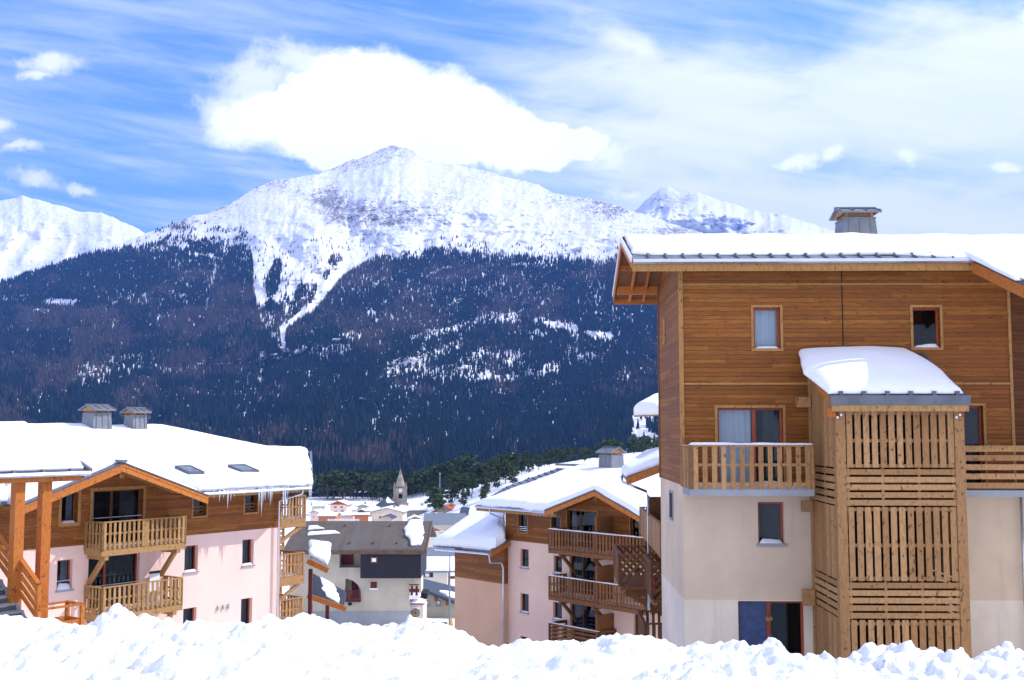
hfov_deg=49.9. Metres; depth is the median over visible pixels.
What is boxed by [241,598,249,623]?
window
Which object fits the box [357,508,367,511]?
house
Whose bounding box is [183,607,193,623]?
window
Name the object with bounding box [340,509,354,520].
house
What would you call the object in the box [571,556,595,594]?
balcony door
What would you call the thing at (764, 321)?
window
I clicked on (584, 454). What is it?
pine tree
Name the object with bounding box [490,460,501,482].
pine tree
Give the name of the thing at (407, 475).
pine tree
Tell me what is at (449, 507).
farmhouse
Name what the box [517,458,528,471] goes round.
pine tree
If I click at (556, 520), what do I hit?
window
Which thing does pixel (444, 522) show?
barn
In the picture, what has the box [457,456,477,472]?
pine tree
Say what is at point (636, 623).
balcony door
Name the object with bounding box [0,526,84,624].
outdoor staircase
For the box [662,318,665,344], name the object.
window
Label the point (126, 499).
balcony door
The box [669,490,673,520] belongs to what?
window
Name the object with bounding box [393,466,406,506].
church tower
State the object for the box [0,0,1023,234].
sky
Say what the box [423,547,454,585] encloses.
apartment block
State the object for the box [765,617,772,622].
heart ornament
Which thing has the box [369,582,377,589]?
window
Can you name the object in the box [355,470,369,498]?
pine tree
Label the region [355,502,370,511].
house
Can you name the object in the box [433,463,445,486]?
pine tree
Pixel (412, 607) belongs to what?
wall sign
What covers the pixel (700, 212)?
rocky peak
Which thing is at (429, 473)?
pine tree
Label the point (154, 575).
folding chair
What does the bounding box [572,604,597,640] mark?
balcony door
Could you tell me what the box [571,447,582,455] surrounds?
pine tree
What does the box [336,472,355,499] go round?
pine tree
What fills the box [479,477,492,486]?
pine tree
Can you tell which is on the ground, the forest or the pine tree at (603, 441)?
the pine tree at (603, 441)
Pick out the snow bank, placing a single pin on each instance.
(117, 641)
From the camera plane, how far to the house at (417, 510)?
526.58 m
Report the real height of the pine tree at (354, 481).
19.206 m
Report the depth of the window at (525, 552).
67.66 m
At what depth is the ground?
580.23 m
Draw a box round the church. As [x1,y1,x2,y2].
[376,496,398,507]
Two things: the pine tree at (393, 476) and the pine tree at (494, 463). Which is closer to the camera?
the pine tree at (494, 463)
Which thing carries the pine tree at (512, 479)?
on the ground
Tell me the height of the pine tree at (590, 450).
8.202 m
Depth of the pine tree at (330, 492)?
721.78 m
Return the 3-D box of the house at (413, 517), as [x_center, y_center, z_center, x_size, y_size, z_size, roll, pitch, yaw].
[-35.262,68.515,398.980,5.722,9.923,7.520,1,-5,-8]
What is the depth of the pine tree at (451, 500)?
514.15 m
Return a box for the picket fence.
[328,519,356,520]
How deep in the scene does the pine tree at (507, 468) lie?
528.92 m
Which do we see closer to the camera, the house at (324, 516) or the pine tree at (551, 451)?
the house at (324, 516)
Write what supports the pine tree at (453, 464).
on the ground
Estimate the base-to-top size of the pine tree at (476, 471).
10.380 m
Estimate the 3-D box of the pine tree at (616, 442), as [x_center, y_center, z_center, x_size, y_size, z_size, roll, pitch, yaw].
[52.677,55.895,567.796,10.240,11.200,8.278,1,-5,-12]
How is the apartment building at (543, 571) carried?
on the ground
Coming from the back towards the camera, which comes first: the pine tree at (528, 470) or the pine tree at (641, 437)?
the pine tree at (641, 437)
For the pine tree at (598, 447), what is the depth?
600.44 m
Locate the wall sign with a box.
[410,605,419,610]
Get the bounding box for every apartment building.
[0,404,312,624]
[433,446,661,646]
[612,207,1023,658]
[613,393,661,638]
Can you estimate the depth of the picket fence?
415.78 m
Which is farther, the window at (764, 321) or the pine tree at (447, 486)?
the pine tree at (447, 486)
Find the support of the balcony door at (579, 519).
in the apartment building at (543, 571)
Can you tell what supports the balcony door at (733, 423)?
in the apartment building at (743, 320)
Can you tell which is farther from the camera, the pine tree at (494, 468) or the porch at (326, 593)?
the pine tree at (494, 468)
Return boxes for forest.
[0,221,658,492]
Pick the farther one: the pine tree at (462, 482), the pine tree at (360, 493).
the pine tree at (360, 493)
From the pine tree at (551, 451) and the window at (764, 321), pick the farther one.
the pine tree at (551, 451)
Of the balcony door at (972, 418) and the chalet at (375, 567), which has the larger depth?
the chalet at (375, 567)
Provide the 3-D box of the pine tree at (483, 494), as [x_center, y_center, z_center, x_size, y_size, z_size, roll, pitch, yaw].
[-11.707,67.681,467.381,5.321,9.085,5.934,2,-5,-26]
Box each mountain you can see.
[0,195,145,281]
[3,145,703,491]
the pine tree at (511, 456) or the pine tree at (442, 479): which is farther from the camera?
the pine tree at (442, 479)
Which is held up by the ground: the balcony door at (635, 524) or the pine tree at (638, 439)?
the pine tree at (638, 439)
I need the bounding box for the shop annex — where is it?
[409,576,428,617]
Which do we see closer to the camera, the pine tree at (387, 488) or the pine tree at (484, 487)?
the pine tree at (484, 487)
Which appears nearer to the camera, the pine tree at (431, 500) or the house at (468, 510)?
the house at (468, 510)
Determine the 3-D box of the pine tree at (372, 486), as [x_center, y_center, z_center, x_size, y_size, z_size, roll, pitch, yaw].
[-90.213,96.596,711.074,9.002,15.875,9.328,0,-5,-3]
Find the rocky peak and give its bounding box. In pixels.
[631,186,834,235]
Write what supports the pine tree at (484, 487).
on the ground
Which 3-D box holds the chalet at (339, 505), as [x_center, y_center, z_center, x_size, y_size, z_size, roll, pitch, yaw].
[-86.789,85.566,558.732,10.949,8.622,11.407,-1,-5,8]
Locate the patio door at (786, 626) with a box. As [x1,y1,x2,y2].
[738,601,803,655]
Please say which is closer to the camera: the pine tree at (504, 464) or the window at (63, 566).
the window at (63, 566)
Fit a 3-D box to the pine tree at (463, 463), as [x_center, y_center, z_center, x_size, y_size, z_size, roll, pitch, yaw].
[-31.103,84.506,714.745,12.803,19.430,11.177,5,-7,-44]
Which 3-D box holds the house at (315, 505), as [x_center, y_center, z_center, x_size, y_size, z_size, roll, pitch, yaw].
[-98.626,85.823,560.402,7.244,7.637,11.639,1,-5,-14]
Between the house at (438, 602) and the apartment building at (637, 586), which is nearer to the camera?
the apartment building at (637, 586)
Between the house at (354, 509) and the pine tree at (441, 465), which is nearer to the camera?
the house at (354, 509)
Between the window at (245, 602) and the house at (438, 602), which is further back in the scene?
the house at (438, 602)
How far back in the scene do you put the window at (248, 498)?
50.41 m
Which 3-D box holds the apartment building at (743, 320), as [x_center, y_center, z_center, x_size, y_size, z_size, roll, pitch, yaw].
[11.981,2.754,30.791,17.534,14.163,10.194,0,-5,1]
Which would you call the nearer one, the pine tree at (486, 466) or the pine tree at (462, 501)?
the pine tree at (462, 501)
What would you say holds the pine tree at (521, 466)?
on the ground
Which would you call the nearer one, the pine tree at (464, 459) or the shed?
the shed
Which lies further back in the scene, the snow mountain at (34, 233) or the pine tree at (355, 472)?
the snow mountain at (34, 233)
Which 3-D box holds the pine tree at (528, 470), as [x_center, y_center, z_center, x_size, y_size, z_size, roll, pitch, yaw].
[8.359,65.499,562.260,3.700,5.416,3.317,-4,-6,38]
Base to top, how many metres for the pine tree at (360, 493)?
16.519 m
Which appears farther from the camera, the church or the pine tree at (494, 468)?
the church
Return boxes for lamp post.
[448,548,450,624]
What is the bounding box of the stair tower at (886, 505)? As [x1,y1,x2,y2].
[796,346,971,658]
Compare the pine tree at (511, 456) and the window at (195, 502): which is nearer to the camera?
the window at (195, 502)
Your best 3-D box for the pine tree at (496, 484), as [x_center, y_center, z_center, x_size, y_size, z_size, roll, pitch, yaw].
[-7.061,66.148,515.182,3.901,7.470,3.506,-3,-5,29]
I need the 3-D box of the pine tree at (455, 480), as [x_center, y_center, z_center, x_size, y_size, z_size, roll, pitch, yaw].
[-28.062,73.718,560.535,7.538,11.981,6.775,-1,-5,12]
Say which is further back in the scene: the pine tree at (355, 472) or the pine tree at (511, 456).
the pine tree at (355, 472)
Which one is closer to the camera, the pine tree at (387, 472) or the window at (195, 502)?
the window at (195, 502)
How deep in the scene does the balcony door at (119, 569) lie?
45.13 m
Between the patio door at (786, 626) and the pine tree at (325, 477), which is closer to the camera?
the patio door at (786, 626)
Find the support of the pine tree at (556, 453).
on the ground
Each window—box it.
[55,559,73,592]
[58,490,81,526]
[183,545,199,573]
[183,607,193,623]
[191,498,207,517]
[241,539,254,567]
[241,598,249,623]
[243,495,258,514]
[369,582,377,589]
[423,573,432,576]
[518,514,527,533]
[519,549,528,569]
[519,593,528,613]
[550,515,560,527]
[552,556,561,573]
[552,602,561,620]
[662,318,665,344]
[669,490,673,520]
[751,305,783,350]
[757,502,786,546]
[910,305,943,349]
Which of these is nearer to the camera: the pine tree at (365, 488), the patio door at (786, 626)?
the patio door at (786, 626)
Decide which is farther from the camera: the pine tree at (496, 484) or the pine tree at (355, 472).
the pine tree at (355, 472)
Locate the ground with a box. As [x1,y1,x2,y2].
[280,452,641,627]
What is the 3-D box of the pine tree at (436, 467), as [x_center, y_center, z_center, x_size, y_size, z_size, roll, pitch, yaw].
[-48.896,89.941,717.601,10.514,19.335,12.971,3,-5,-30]
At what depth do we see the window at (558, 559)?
65.49 m
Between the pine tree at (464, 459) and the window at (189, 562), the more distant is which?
the pine tree at (464, 459)
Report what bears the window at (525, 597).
in the apartment building at (543, 571)
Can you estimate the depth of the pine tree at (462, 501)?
488.44 m
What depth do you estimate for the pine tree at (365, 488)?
713.78 m
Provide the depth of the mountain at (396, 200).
4556.16 m
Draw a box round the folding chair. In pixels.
[149,570,164,601]
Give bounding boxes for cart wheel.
[411,609,419,616]
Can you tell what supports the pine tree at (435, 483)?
on the ground
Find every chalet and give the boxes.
[282,519,436,625]
[328,500,353,511]
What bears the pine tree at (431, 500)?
on the ground
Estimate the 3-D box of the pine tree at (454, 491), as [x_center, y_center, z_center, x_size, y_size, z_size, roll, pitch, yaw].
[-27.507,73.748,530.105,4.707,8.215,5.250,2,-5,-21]
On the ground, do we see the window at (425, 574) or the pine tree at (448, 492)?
the pine tree at (448, 492)
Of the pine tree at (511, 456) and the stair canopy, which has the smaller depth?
the stair canopy
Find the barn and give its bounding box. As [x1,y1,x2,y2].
[424,513,465,533]
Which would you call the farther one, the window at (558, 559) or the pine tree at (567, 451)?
the pine tree at (567, 451)
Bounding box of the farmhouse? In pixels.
[429,503,454,512]
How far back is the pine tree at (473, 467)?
585.17 m
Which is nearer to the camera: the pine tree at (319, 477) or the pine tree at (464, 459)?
the pine tree at (464, 459)
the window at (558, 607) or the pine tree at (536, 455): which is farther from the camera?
the pine tree at (536, 455)
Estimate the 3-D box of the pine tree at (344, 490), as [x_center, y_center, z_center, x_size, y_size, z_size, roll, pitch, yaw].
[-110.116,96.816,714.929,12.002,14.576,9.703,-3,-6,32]
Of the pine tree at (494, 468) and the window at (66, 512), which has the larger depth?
the pine tree at (494, 468)
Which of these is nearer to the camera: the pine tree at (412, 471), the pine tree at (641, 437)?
the pine tree at (641, 437)
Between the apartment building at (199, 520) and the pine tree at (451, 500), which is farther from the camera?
the pine tree at (451, 500)
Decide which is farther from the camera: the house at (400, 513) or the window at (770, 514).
the house at (400, 513)
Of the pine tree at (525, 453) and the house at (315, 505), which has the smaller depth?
the house at (315, 505)
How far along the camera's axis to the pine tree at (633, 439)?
585.06 m
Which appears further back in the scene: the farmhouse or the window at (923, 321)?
the farmhouse
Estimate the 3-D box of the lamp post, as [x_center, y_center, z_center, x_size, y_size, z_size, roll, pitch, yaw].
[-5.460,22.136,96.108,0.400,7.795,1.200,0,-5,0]
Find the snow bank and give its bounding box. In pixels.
[0,603,1023,679]
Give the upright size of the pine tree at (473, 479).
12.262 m
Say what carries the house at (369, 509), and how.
on the ground
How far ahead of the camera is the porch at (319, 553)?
60.05 m
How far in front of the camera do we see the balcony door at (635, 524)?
61.35 m
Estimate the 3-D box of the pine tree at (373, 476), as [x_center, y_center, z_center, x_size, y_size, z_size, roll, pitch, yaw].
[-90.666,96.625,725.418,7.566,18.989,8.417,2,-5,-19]
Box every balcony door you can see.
[87,553,138,608]
[90,486,145,543]
[566,509,597,548]
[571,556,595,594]
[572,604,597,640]
[629,517,639,552]
[635,614,637,634]
[715,405,786,481]
[964,403,987,482]
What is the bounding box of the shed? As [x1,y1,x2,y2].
[353,512,369,520]
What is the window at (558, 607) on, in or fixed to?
in the apartment building at (543, 571)
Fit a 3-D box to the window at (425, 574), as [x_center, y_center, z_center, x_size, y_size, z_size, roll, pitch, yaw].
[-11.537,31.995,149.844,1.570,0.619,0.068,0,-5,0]
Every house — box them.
[308,509,326,520]
[311,501,325,510]
[316,512,341,520]
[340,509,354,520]
[352,507,358,511]
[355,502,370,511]
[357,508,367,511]
[366,507,379,516]
[369,505,408,520]
[380,514,396,520]
[399,503,427,516]
[407,515,422,519]
[423,579,454,617]
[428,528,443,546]
[460,507,475,515]
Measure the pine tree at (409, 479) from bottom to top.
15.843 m
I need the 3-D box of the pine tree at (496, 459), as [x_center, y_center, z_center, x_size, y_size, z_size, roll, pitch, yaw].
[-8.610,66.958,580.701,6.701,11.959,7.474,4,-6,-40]
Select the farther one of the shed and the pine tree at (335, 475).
the pine tree at (335, 475)
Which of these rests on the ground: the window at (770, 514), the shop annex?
the shop annex
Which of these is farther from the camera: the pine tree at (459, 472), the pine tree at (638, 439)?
the pine tree at (638, 439)
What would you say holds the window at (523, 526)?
in the apartment building at (543, 571)
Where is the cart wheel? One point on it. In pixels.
(415, 612)
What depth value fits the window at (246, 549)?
50.23 m
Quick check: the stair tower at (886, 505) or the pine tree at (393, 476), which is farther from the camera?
the pine tree at (393, 476)
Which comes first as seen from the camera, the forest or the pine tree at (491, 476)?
the pine tree at (491, 476)
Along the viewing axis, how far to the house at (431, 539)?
247.57 m
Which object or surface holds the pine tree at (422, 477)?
on the ground
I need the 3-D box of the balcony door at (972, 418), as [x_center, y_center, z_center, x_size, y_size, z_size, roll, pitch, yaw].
[12.495,2.976,30.449,0.661,2.416,1.525,0,-5,1]
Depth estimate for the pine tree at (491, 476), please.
522.79 m
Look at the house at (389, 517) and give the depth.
425.57 m
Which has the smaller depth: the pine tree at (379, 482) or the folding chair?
the folding chair
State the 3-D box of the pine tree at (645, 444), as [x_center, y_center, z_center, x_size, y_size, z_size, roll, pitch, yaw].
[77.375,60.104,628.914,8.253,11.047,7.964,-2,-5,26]
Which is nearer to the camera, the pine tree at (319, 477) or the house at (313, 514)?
the house at (313, 514)
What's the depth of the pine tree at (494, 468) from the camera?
530.97 m
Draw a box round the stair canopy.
[0,421,92,617]
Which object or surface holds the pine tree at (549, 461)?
on the ground
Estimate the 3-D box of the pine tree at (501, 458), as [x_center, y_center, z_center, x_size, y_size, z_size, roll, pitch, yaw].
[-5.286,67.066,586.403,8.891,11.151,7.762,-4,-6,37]
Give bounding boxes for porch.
[306,539,330,614]
[306,573,346,618]
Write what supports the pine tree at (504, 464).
on the ground
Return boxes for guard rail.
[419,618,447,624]
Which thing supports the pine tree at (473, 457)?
on the ground
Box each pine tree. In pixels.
[313,473,326,496]
[317,474,336,499]
[325,468,337,498]
[327,473,338,499]
[331,476,349,499]
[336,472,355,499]
[338,482,350,499]
[345,472,357,497]
[348,468,371,498]
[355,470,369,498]
[355,488,364,496]
[362,476,374,499]
[366,478,377,500]
[369,473,377,499]
[372,472,384,501]
[381,470,398,481]
[381,473,392,499]
[389,471,395,498]
[404,473,409,493]
[404,475,419,496]
[409,468,417,492]
[415,468,427,494]
[421,466,434,490]
[424,492,446,512]
[425,487,446,496]
[430,463,446,481]
[432,479,438,491]
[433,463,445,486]
[440,476,446,484]
[442,490,451,502]
[444,474,450,489]
[447,459,461,474]
[449,492,453,502]
[450,473,461,493]
[450,485,459,500]
[451,468,466,476]
[454,475,469,489]
[456,457,471,468]
[457,451,477,459]
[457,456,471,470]
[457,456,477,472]
[458,488,467,505]
[464,473,481,497]
[469,464,483,476]
[474,463,484,475]
[478,485,489,493]
[478,489,486,498]
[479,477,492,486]
[481,461,493,473]
[484,471,495,481]
[485,465,502,485]
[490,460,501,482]
[492,474,501,488]
[493,456,500,466]
[498,456,509,464]
[500,459,510,482]
[502,452,520,460]
[503,463,518,474]
[507,468,518,483]
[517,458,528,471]
[518,451,530,458]
[519,464,525,471]
[525,463,530,472]
[533,453,542,459]
[535,457,543,465]
[545,449,553,458]
[545,457,553,466]
[552,447,564,462]
[562,448,571,461]
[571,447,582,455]
[581,449,587,461]
[585,448,594,458]
[594,445,602,454]
[598,439,608,448]
[605,438,623,447]
[626,437,640,445]
[628,434,639,453]
[639,435,652,448]
[641,436,653,449]
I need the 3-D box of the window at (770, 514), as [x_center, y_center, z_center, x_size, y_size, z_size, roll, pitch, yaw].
[6.999,4.997,30.403,0.800,1.231,1.590,0,-5,1]
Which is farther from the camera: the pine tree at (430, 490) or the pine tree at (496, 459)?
the pine tree at (496, 459)

